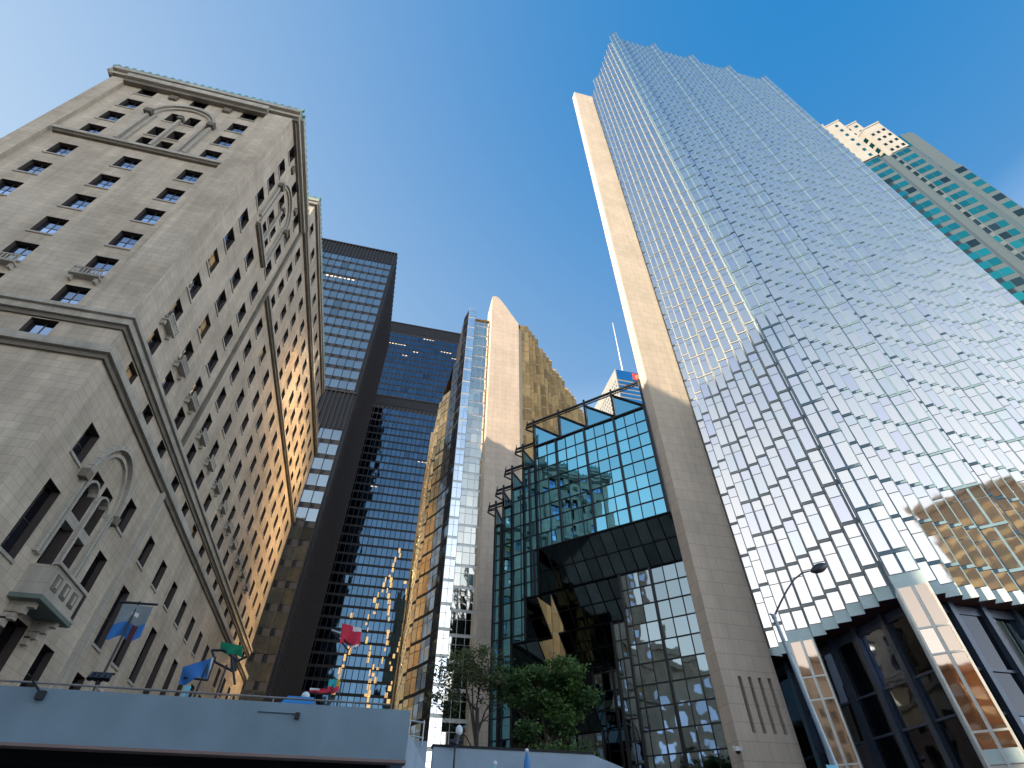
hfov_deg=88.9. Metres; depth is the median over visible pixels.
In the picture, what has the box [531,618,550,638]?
window
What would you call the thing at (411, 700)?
window
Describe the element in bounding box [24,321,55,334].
window
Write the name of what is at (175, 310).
window
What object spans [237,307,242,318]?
window
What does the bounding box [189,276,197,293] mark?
window
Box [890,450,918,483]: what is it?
window
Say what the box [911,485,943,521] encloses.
window
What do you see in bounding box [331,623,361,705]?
flagpole
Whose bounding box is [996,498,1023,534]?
window
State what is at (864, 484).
window
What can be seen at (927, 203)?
window
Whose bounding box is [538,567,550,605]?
window
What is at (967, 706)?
window
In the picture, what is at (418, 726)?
window
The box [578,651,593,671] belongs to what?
window
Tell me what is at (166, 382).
window
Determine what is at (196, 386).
window
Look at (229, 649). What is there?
flagpole
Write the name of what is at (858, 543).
window
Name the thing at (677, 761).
window
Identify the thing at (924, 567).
window
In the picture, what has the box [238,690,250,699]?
window
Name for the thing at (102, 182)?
window
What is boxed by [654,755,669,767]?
window
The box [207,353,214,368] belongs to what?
window
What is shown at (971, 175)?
window
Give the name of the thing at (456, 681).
window
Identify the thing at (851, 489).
window
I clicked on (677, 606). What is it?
window
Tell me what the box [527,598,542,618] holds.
window
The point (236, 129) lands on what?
window
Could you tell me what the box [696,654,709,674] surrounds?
window
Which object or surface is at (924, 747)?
lobby window
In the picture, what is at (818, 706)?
window
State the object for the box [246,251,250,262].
window
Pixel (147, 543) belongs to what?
window
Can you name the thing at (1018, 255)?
window
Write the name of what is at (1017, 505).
window
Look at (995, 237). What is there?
window
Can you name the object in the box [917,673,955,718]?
lobby window
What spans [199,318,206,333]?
window
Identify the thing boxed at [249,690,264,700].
window
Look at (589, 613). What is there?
window
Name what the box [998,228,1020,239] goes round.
window
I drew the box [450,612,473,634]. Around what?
window
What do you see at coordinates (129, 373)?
window
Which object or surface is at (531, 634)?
window
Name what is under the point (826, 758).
lobby window
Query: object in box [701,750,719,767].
window
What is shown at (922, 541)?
window
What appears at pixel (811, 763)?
lobby window
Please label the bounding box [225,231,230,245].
window
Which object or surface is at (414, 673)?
window
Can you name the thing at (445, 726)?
window
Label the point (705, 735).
window
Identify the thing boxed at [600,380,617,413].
window
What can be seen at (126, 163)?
window
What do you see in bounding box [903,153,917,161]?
window
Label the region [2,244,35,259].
window
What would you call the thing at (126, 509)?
window
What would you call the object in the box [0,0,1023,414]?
sky
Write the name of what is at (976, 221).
window
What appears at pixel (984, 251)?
window
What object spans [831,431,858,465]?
window
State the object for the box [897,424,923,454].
window
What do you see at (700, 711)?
window
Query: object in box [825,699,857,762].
window
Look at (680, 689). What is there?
window
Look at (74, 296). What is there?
window
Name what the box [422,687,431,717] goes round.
window
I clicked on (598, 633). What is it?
window
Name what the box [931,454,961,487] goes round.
window
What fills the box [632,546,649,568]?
window
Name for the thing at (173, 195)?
window
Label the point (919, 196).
window
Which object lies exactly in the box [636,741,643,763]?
window
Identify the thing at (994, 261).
window
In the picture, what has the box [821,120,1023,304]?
granite skyscraper
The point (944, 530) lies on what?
window
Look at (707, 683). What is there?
window
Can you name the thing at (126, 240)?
window
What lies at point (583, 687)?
window
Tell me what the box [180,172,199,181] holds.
window
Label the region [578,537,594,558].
window
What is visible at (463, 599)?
window
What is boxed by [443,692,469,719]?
window
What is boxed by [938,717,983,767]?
lobby window
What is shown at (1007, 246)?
window
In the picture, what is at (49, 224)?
window
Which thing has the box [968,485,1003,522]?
window
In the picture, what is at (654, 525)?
window
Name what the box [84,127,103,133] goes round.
window
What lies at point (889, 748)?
lobby window
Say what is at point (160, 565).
window
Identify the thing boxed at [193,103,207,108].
window
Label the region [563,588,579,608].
window
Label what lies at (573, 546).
window
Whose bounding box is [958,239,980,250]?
window
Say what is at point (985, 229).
window
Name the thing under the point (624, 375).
band window
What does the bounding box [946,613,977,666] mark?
lobby window
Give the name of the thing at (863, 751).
lobby window
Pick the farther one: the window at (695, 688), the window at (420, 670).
the window at (420, 670)
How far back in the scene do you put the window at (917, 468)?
46.19 m
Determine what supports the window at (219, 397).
in the hotel
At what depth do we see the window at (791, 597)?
46.71 m
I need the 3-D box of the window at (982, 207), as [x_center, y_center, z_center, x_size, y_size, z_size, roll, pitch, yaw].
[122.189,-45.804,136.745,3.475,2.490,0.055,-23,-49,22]
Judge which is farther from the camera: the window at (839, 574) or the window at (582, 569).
the window at (582, 569)
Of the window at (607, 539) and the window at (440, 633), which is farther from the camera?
the window at (440, 633)
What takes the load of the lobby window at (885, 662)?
in the glass skyscraper at (825, 327)
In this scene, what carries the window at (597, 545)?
in the glass atrium
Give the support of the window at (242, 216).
in the hotel
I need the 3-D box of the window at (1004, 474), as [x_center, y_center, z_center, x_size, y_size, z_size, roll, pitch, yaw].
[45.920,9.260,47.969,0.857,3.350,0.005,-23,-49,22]
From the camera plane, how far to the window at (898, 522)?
40.06 m
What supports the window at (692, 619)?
in the glass atrium
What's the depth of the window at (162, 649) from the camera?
51.00 m
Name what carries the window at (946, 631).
in the glass skyscraper at (825, 327)
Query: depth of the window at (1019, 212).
130.87 m
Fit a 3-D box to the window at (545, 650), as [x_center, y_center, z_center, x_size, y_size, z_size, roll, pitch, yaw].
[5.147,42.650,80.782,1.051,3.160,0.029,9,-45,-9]
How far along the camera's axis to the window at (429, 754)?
65.61 m
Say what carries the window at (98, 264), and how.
in the hotel
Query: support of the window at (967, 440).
in the glass skyscraper at (825, 327)
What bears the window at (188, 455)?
in the hotel
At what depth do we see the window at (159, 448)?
46.05 m
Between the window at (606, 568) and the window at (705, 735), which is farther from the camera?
the window at (606, 568)
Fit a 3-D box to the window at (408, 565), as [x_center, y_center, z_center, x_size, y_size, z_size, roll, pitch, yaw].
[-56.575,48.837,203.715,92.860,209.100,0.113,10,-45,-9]
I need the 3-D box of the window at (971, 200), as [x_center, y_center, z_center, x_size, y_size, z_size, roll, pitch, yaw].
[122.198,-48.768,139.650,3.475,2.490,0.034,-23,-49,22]
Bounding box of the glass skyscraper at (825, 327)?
[573,31,1023,767]
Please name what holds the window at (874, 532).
in the glass skyscraper at (825, 327)
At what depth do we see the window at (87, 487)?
33.71 m
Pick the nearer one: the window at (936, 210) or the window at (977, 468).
the window at (977, 468)
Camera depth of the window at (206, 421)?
55.06 m
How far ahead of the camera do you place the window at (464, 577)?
85.08 m
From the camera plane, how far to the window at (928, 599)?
34.92 m
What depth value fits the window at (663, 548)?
58.03 m
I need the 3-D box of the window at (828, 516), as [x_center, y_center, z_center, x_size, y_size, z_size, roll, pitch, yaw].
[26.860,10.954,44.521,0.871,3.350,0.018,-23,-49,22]
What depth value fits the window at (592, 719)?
55.10 m
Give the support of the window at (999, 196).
in the granite skyscraper at (978, 220)
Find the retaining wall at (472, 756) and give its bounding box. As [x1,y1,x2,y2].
[431,744,622,767]
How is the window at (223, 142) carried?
in the hotel
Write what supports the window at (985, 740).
in the glass skyscraper at (825, 327)
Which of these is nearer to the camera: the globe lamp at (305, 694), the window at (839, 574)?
the globe lamp at (305, 694)
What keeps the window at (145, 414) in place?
in the hotel
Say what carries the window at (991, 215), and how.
in the granite skyscraper at (978, 220)
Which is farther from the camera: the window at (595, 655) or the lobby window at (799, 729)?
the window at (595, 655)
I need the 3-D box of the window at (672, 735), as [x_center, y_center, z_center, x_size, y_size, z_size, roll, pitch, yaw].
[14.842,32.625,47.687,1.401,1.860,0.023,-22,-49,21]
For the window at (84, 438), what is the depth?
34.20 m
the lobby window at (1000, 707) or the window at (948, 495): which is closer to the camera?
the lobby window at (1000, 707)
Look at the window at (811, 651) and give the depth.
42.81 m
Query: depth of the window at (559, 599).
63.18 m
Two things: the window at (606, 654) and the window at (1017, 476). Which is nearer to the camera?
the window at (1017, 476)
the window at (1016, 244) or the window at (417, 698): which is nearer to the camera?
the window at (417, 698)
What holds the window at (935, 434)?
in the glass skyscraper at (825, 327)
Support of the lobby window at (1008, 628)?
in the glass skyscraper at (825, 327)
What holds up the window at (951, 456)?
in the glass skyscraper at (825, 327)
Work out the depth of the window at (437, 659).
73.07 m
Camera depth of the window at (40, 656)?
33.20 m
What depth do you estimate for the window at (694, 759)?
46.03 m
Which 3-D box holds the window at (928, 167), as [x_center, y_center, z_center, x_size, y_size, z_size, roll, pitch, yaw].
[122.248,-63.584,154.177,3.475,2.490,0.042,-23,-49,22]
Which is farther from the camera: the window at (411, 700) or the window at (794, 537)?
the window at (411, 700)
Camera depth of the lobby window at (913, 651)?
37.38 m
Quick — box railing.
[407,719,424,745]
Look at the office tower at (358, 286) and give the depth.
147.28 m
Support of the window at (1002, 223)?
in the granite skyscraper at (978, 220)
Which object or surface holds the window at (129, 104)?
in the hotel
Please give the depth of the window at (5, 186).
45.01 m
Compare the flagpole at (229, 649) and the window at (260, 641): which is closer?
the flagpole at (229, 649)
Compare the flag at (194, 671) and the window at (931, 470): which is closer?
the flag at (194, 671)
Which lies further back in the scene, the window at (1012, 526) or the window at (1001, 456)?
the window at (1001, 456)
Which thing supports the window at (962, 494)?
in the glass skyscraper at (825, 327)
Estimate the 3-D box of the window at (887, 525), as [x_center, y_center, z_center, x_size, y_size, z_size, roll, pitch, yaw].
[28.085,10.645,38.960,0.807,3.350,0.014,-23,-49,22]
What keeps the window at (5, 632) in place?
in the hotel
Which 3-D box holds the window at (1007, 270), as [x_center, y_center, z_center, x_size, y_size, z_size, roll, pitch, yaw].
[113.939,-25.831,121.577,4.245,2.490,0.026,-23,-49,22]
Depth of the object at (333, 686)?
23.83 m
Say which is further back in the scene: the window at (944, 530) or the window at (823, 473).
the window at (823, 473)
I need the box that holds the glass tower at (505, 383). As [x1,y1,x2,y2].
[390,296,587,767]
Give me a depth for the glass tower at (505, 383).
96.27 m
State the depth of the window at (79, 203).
45.82 m
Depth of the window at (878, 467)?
45.48 m
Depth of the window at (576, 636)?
62.70 m
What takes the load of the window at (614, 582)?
in the glass atrium
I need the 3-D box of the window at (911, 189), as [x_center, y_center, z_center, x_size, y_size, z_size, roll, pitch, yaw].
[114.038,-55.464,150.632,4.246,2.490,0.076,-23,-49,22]
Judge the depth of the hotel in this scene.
47.99 m
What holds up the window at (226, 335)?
in the hotel
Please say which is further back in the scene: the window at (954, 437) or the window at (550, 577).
the window at (550, 577)
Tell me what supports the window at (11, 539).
in the hotel
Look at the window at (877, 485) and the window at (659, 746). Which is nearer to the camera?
the window at (877, 485)
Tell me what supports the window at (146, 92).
in the hotel
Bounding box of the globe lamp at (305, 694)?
[301,692,309,696]
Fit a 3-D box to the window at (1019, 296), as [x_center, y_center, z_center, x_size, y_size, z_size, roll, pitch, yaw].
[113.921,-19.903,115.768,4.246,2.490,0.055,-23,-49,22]
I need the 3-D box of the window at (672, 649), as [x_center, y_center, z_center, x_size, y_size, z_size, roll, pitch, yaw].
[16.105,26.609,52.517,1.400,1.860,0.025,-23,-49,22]
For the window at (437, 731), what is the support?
in the glass tower at (505, 383)
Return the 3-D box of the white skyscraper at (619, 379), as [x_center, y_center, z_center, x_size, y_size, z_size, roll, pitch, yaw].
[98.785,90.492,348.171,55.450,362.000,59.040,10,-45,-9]
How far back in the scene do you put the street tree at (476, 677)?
34.14 m
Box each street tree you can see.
[422,638,520,745]
[485,652,605,749]
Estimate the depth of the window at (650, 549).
58.57 m
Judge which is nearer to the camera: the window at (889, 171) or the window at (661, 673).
the window at (661, 673)
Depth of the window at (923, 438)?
48.90 m
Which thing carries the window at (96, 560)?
in the hotel
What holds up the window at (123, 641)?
in the hotel
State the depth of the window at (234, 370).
60.76 m
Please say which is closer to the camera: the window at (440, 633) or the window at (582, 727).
the window at (582, 727)
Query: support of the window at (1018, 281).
in the granite skyscraper at (978, 220)
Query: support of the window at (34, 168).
in the hotel
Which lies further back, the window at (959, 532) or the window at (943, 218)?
the window at (943, 218)
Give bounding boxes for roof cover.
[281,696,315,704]
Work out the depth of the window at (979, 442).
50.44 m
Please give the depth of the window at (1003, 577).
39.47 m
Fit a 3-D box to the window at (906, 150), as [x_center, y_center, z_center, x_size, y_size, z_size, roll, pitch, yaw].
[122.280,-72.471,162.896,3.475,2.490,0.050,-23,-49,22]
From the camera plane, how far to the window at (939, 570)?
38.52 m
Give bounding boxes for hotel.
[0,64,325,699]
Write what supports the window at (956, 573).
in the glass skyscraper at (825, 327)
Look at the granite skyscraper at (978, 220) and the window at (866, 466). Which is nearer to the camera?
the window at (866, 466)
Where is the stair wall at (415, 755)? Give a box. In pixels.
[402,733,427,767]
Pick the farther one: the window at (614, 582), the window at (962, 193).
the window at (962, 193)
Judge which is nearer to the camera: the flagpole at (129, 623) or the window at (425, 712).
the flagpole at (129, 623)
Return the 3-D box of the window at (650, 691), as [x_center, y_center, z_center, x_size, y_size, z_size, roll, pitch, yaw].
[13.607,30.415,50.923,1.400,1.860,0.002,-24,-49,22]
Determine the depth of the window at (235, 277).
56.32 m
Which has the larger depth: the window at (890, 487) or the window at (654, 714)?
the window at (654, 714)
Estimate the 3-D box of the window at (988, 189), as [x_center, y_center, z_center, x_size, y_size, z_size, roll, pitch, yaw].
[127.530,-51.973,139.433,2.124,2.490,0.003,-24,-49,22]
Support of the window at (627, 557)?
in the glass atrium
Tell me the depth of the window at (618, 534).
59.83 m
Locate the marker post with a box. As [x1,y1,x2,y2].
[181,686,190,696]
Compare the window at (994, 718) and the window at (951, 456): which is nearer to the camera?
the window at (994, 718)
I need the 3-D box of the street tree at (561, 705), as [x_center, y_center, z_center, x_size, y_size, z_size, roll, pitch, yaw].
[2.190,24.109,32.000,8.306,13.593,4.902,10,-45,-9]
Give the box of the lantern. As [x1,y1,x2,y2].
[523,748,530,767]
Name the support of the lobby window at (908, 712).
in the glass skyscraper at (825, 327)
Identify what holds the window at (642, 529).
in the glass atrium
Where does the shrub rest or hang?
on the ground
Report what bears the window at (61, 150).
in the hotel
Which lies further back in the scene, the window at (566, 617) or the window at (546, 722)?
the window at (566, 617)
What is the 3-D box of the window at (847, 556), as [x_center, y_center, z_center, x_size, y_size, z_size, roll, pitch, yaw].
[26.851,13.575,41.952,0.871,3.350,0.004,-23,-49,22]
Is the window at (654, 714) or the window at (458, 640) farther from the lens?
the window at (458, 640)
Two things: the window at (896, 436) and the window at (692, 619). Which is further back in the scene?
the window at (692, 619)
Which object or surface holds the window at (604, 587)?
in the glass atrium
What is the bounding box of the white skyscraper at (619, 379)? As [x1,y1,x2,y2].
[594,326,646,413]
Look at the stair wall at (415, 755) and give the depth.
16.44 m
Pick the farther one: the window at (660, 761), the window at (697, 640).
the window at (697, 640)
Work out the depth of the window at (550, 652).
82.46 m
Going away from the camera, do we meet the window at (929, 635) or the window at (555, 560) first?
the window at (929, 635)
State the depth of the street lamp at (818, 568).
27.32 m
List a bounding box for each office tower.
[238,238,397,702]
[300,321,460,708]
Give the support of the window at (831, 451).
in the glass skyscraper at (825, 327)
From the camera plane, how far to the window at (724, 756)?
44.96 m
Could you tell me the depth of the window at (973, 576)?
38.99 m
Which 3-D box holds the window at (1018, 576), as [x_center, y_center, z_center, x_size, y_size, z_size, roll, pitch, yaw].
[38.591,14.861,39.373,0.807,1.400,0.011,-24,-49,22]
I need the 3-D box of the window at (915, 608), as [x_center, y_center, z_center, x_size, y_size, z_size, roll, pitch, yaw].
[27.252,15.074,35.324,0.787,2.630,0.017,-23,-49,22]
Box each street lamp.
[449,725,462,767]
[769,563,838,767]
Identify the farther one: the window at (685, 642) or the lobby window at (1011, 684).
the window at (685, 642)
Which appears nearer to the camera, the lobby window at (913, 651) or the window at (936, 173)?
the lobby window at (913, 651)
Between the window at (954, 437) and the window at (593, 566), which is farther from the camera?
the window at (593, 566)
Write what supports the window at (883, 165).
in the granite skyscraper at (978, 220)
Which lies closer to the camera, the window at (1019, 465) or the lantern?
the lantern
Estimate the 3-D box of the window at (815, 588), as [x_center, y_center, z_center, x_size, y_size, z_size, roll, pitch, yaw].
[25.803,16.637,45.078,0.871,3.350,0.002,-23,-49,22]
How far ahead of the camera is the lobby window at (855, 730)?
40.84 m
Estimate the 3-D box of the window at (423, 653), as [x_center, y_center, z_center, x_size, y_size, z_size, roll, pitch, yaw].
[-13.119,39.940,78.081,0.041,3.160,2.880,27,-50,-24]
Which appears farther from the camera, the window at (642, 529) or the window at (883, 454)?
the window at (642, 529)
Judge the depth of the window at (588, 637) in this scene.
62.18 m
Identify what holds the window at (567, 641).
in the glass atrium
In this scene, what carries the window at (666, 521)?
in the glass atrium
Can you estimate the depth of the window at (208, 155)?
56.18 m
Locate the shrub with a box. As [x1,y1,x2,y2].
[528,731,604,758]
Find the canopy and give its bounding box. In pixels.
[0,679,410,767]
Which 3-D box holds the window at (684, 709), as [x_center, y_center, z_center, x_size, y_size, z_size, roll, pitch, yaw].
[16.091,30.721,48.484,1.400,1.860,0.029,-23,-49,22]
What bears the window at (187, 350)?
in the hotel
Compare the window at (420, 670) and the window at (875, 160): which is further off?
the window at (875, 160)
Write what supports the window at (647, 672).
in the glass atrium
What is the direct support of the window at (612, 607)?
in the glass atrium
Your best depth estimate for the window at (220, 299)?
53.47 m
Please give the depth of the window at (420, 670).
75.41 m
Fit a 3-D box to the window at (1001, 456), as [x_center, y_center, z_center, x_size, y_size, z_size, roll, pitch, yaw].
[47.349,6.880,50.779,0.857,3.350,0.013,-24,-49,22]
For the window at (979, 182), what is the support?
in the granite skyscraper at (978, 220)
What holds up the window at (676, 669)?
in the glass atrium
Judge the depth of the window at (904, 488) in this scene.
43.15 m
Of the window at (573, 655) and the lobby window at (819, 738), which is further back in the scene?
the window at (573, 655)
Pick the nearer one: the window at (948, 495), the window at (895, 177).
the window at (948, 495)
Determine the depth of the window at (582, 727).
55.59 m
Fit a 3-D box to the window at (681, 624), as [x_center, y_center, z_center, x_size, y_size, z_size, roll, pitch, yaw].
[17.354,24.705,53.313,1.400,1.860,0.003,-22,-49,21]
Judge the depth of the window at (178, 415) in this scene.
48.57 m
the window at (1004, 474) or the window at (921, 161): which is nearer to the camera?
the window at (1004, 474)
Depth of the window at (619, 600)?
60.42 m
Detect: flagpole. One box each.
[86,601,157,690]
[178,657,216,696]
[211,641,246,698]
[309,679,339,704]
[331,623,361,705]
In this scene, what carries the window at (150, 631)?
in the hotel
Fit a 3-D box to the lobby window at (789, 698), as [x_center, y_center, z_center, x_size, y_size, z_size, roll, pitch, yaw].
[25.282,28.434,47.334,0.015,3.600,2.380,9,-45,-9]
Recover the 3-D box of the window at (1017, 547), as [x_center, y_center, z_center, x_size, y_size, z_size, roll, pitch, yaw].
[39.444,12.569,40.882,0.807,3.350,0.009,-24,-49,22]
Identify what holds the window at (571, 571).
in the glass atrium
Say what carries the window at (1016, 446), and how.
in the glass skyscraper at (825, 327)
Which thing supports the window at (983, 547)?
in the glass skyscraper at (825, 327)
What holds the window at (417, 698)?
in the glass tower at (505, 383)
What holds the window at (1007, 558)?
in the glass skyscraper at (825, 327)
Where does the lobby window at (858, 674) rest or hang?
in the glass skyscraper at (825, 327)
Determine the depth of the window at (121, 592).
41.17 m
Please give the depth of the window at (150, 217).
46.76 m
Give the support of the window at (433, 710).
in the glass tower at (505, 383)
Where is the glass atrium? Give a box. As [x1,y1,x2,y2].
[487,378,731,767]
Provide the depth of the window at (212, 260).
50.15 m
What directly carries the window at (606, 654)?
in the glass atrium
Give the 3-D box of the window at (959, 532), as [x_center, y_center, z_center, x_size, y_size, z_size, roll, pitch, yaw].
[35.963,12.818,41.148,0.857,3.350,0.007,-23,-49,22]
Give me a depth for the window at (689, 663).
50.63 m
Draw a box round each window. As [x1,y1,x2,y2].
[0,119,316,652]
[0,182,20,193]
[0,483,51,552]
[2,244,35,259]
[19,648,46,686]
[22,163,48,173]
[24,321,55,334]
[36,219,65,233]
[37,487,88,561]
[51,146,74,154]
[55,288,87,303]
[66,197,92,208]
[68,676,78,689]
[73,428,91,455]
[80,555,99,586]
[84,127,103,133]
[84,259,116,274]
[93,177,117,187]
[93,589,123,643]
[104,114,122,120]
[112,234,140,248]
[112,637,125,662]
[117,159,139,168]
[118,504,129,526]
[122,102,140,108]
[125,366,132,379]
[129,631,151,678]
[138,211,161,223]
[138,541,148,560]
[141,90,156,96]
[142,409,148,418]
[143,649,162,693]
[147,332,156,350]
[151,565,161,583]
[157,443,161,453]
[159,191,182,201]
[161,375,169,390]
[168,302,178,320]
[174,410,181,424]
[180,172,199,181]
[180,344,189,359]
[186,446,192,459]
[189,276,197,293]
[191,381,198,395]
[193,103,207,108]
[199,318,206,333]
[201,418,208,431]
[202,152,219,159]
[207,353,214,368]
[208,252,215,268]
[216,139,232,146]
[216,293,222,307]
[216,391,222,404]
[224,328,229,341]
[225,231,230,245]
[230,126,245,132]
[231,365,236,376]
[232,271,237,284]
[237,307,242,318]
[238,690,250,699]
[240,211,245,225]
[242,114,256,120]
[245,252,390,681]
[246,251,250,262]
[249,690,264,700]
[300,333,457,708]
[390,308,587,743]
[402,697,413,722]
[404,669,416,695]
[407,643,420,668]
[410,723,420,740]
[412,693,423,720]
[415,664,426,691]
[418,637,429,664]
[420,718,428,740]
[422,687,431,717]
[425,751,431,767]
[427,718,441,746]
[431,686,444,713]
[434,657,446,682]
[436,630,448,653]
[441,722,467,745]
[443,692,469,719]
[445,663,469,688]
[448,637,472,660]
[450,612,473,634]
[452,588,474,609]
[454,566,475,586]
[491,409,694,767]
[514,644,531,664]
[514,652,544,748]
[526,641,543,662]
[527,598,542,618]
[527,615,535,638]
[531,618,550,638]
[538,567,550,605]
[540,549,551,569]
[540,713,551,735]
[544,570,559,590]
[544,648,547,660]
[546,546,561,567]
[549,651,552,669]
[552,591,567,610]
[554,567,569,587]
[557,543,572,564]
[560,611,575,630]
[560,633,575,652]
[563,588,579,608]
[564,564,580,585]
[567,541,583,561]
[570,653,583,672]
[571,608,587,628]
[571,631,586,651]
[574,586,590,605]
[575,561,591,582]
[575,680,585,698]
[577,712,589,731]
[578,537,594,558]
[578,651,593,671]
[581,629,596,648]
[582,605,598,625]
[584,706,600,730]
[585,583,602,603]
[586,558,602,579]
[589,534,605,555]
[589,649,604,669]
[591,627,607,646]
[592,32,1023,767]
[593,603,610,623]
[597,555,613,577]
[597,580,614,600]
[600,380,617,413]
[600,531,616,552]
[600,647,615,667]
[602,625,612,644]
[605,600,622,620]
[608,552,625,574]
[609,577,620,597]
[611,528,628,549]
[616,369,645,405]
[617,599,622,613]
[620,549,637,571]
[623,525,640,546]
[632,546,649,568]
[633,719,640,739]
[635,521,652,543]
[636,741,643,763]
[640,663,655,684]
[643,543,661,565]
[643,684,658,706]
[647,518,664,540]
[647,707,663,729]
[650,730,667,754]
[654,661,668,681]
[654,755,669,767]
[655,540,673,562]
[657,682,672,704]
[659,514,676,537]
[661,705,676,727]
[664,638,679,658]
[665,728,681,752]
[668,537,681,559]
[668,658,684,679]
[669,754,684,767]
[673,680,688,702]
[674,615,689,635]
[677,702,693,725]
[678,635,694,655]
[681,726,698,751]
[682,656,699,677]
[686,677,704,699]
[686,752,702,767]
[687,614,699,632]
[691,700,709,724]
[692,633,703,653]
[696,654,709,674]
[696,725,715,749]
[701,676,714,697]
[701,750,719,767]
[707,699,720,722]
[712,723,726,747]
[718,749,731,767]
[777,569,799,607]
[778,674,800,721]
[783,520,806,555]
[788,564,812,603]
[791,641,811,676]
[793,512,817,547]
[793,722,812,757]
[798,557,823,596]
[803,503,828,539]
[803,639,824,674]
[804,758,817,767]
[808,450,832,483]
[809,549,834,589]
[811,700,843,763]
[811,718,824,751]
[814,494,840,531]
[819,435,844,468]
[819,541,847,581]
[822,653,848,703]
[824,754,829,764]
[825,485,852,522]
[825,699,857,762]
[827,125,904,159]
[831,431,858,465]
[831,532,860,573]
[837,470,865,507]
[837,641,875,696]
[841,704,864,742]
[843,523,874,565]
[850,443,874,476]
[850,466,880,504]
[856,743,875,767]
[857,509,889,551]
[859,694,892,736]
[862,446,889,479]
[862,628,905,686]
[864,157,880,166]
[870,478,896,514]
[871,163,887,171]
[871,420,896,449]
[871,505,905,548]
[875,735,908,767]
[876,448,903,481]
[877,168,894,177]
[882,480,912,517]
[884,174,901,183]
[884,422,910,451]
[887,683,925,728]
[889,615,932,675]
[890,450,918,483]
[891,180,908,190]
[892,517,922,558]
[895,148,911,155]
[896,550,918,570]
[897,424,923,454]
[897,483,928,519]
[898,187,916,196]
[898,586,930,627]
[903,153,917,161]
[904,453,932,485]
[904,725,946,767]
[905,519,938,561]
[906,193,924,203]
[909,159,925,167]
[909,423,937,453]
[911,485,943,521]
[913,200,932,210]
[914,583,947,624]
[917,164,933,173]
[917,455,946,488]
[917,561,935,580]
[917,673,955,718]
[920,522,954,563]
[920,628,945,653]
[921,419,950,449]
[922,207,941,217]
[925,170,941,179]
[926,487,958,524]
[929,215,950,225]
[930,563,952,583]
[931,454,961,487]
[932,177,950,185]
[933,654,987,730]
[936,524,971,565]
[937,625,962,650]
[938,222,960,233]
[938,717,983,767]
[941,183,959,192]
[941,431,963,458]
[941,489,973,526]
[943,451,975,483]
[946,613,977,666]
[947,230,969,241]
[947,565,969,585]
[948,433,976,462]
[950,190,968,199]
[951,526,987,567]
[951,651,1006,728]
[954,488,988,525]
[955,166,967,172]
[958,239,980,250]
[959,197,977,206]
[959,614,1012,669]
[960,435,988,464]
[963,172,976,179]
[963,568,985,587]
[964,462,988,492]
[966,528,1002,569]
[967,247,991,259]
[968,204,988,214]
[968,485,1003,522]
[971,464,1001,496]
[972,179,985,186]
[973,219,981,224]
[973,438,1001,466]
[978,212,998,222]
[978,257,1002,269]
[979,570,1001,589]
[979,671,1003,711]
[981,186,996,193]
[981,527,1019,568]
[983,227,991,233]
[984,466,1015,498]
[986,440,1014,468]
[988,219,1009,230]
[989,266,1014,278]
[989,496,1016,530]
[992,193,1005,200]
[992,235,1001,241]
[993,618,1023,666]
[993,672,1023,712]
[995,524,1023,565]
[995,572,1017,591]
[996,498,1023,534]
[997,468,1023,500]
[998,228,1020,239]
[998,442,1023,470]
[1000,276,1023,289]
[1002,200,1017,207]
[1004,244,1013,250]
[1004,715,1023,749]
[1008,441,1023,461]
[1009,238,1023,247]
[1010,470,1023,489]
[1010,500,1023,519]
[1011,571,1023,590]
[1012,290,1023,300]
[1013,208,1023,215]
[1015,253,1023,260]
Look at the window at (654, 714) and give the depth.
49.56 m
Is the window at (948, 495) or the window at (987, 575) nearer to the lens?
the window at (987, 575)
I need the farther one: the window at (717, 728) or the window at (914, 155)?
the window at (914, 155)
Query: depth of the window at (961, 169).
148.15 m
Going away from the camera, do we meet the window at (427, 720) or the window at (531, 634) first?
the window at (531, 634)
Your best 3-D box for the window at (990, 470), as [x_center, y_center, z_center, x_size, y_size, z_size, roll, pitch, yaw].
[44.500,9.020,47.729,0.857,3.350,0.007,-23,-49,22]
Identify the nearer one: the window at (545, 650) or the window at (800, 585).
the window at (800, 585)
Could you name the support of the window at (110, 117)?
in the hotel
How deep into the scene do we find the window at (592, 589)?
61.49 m

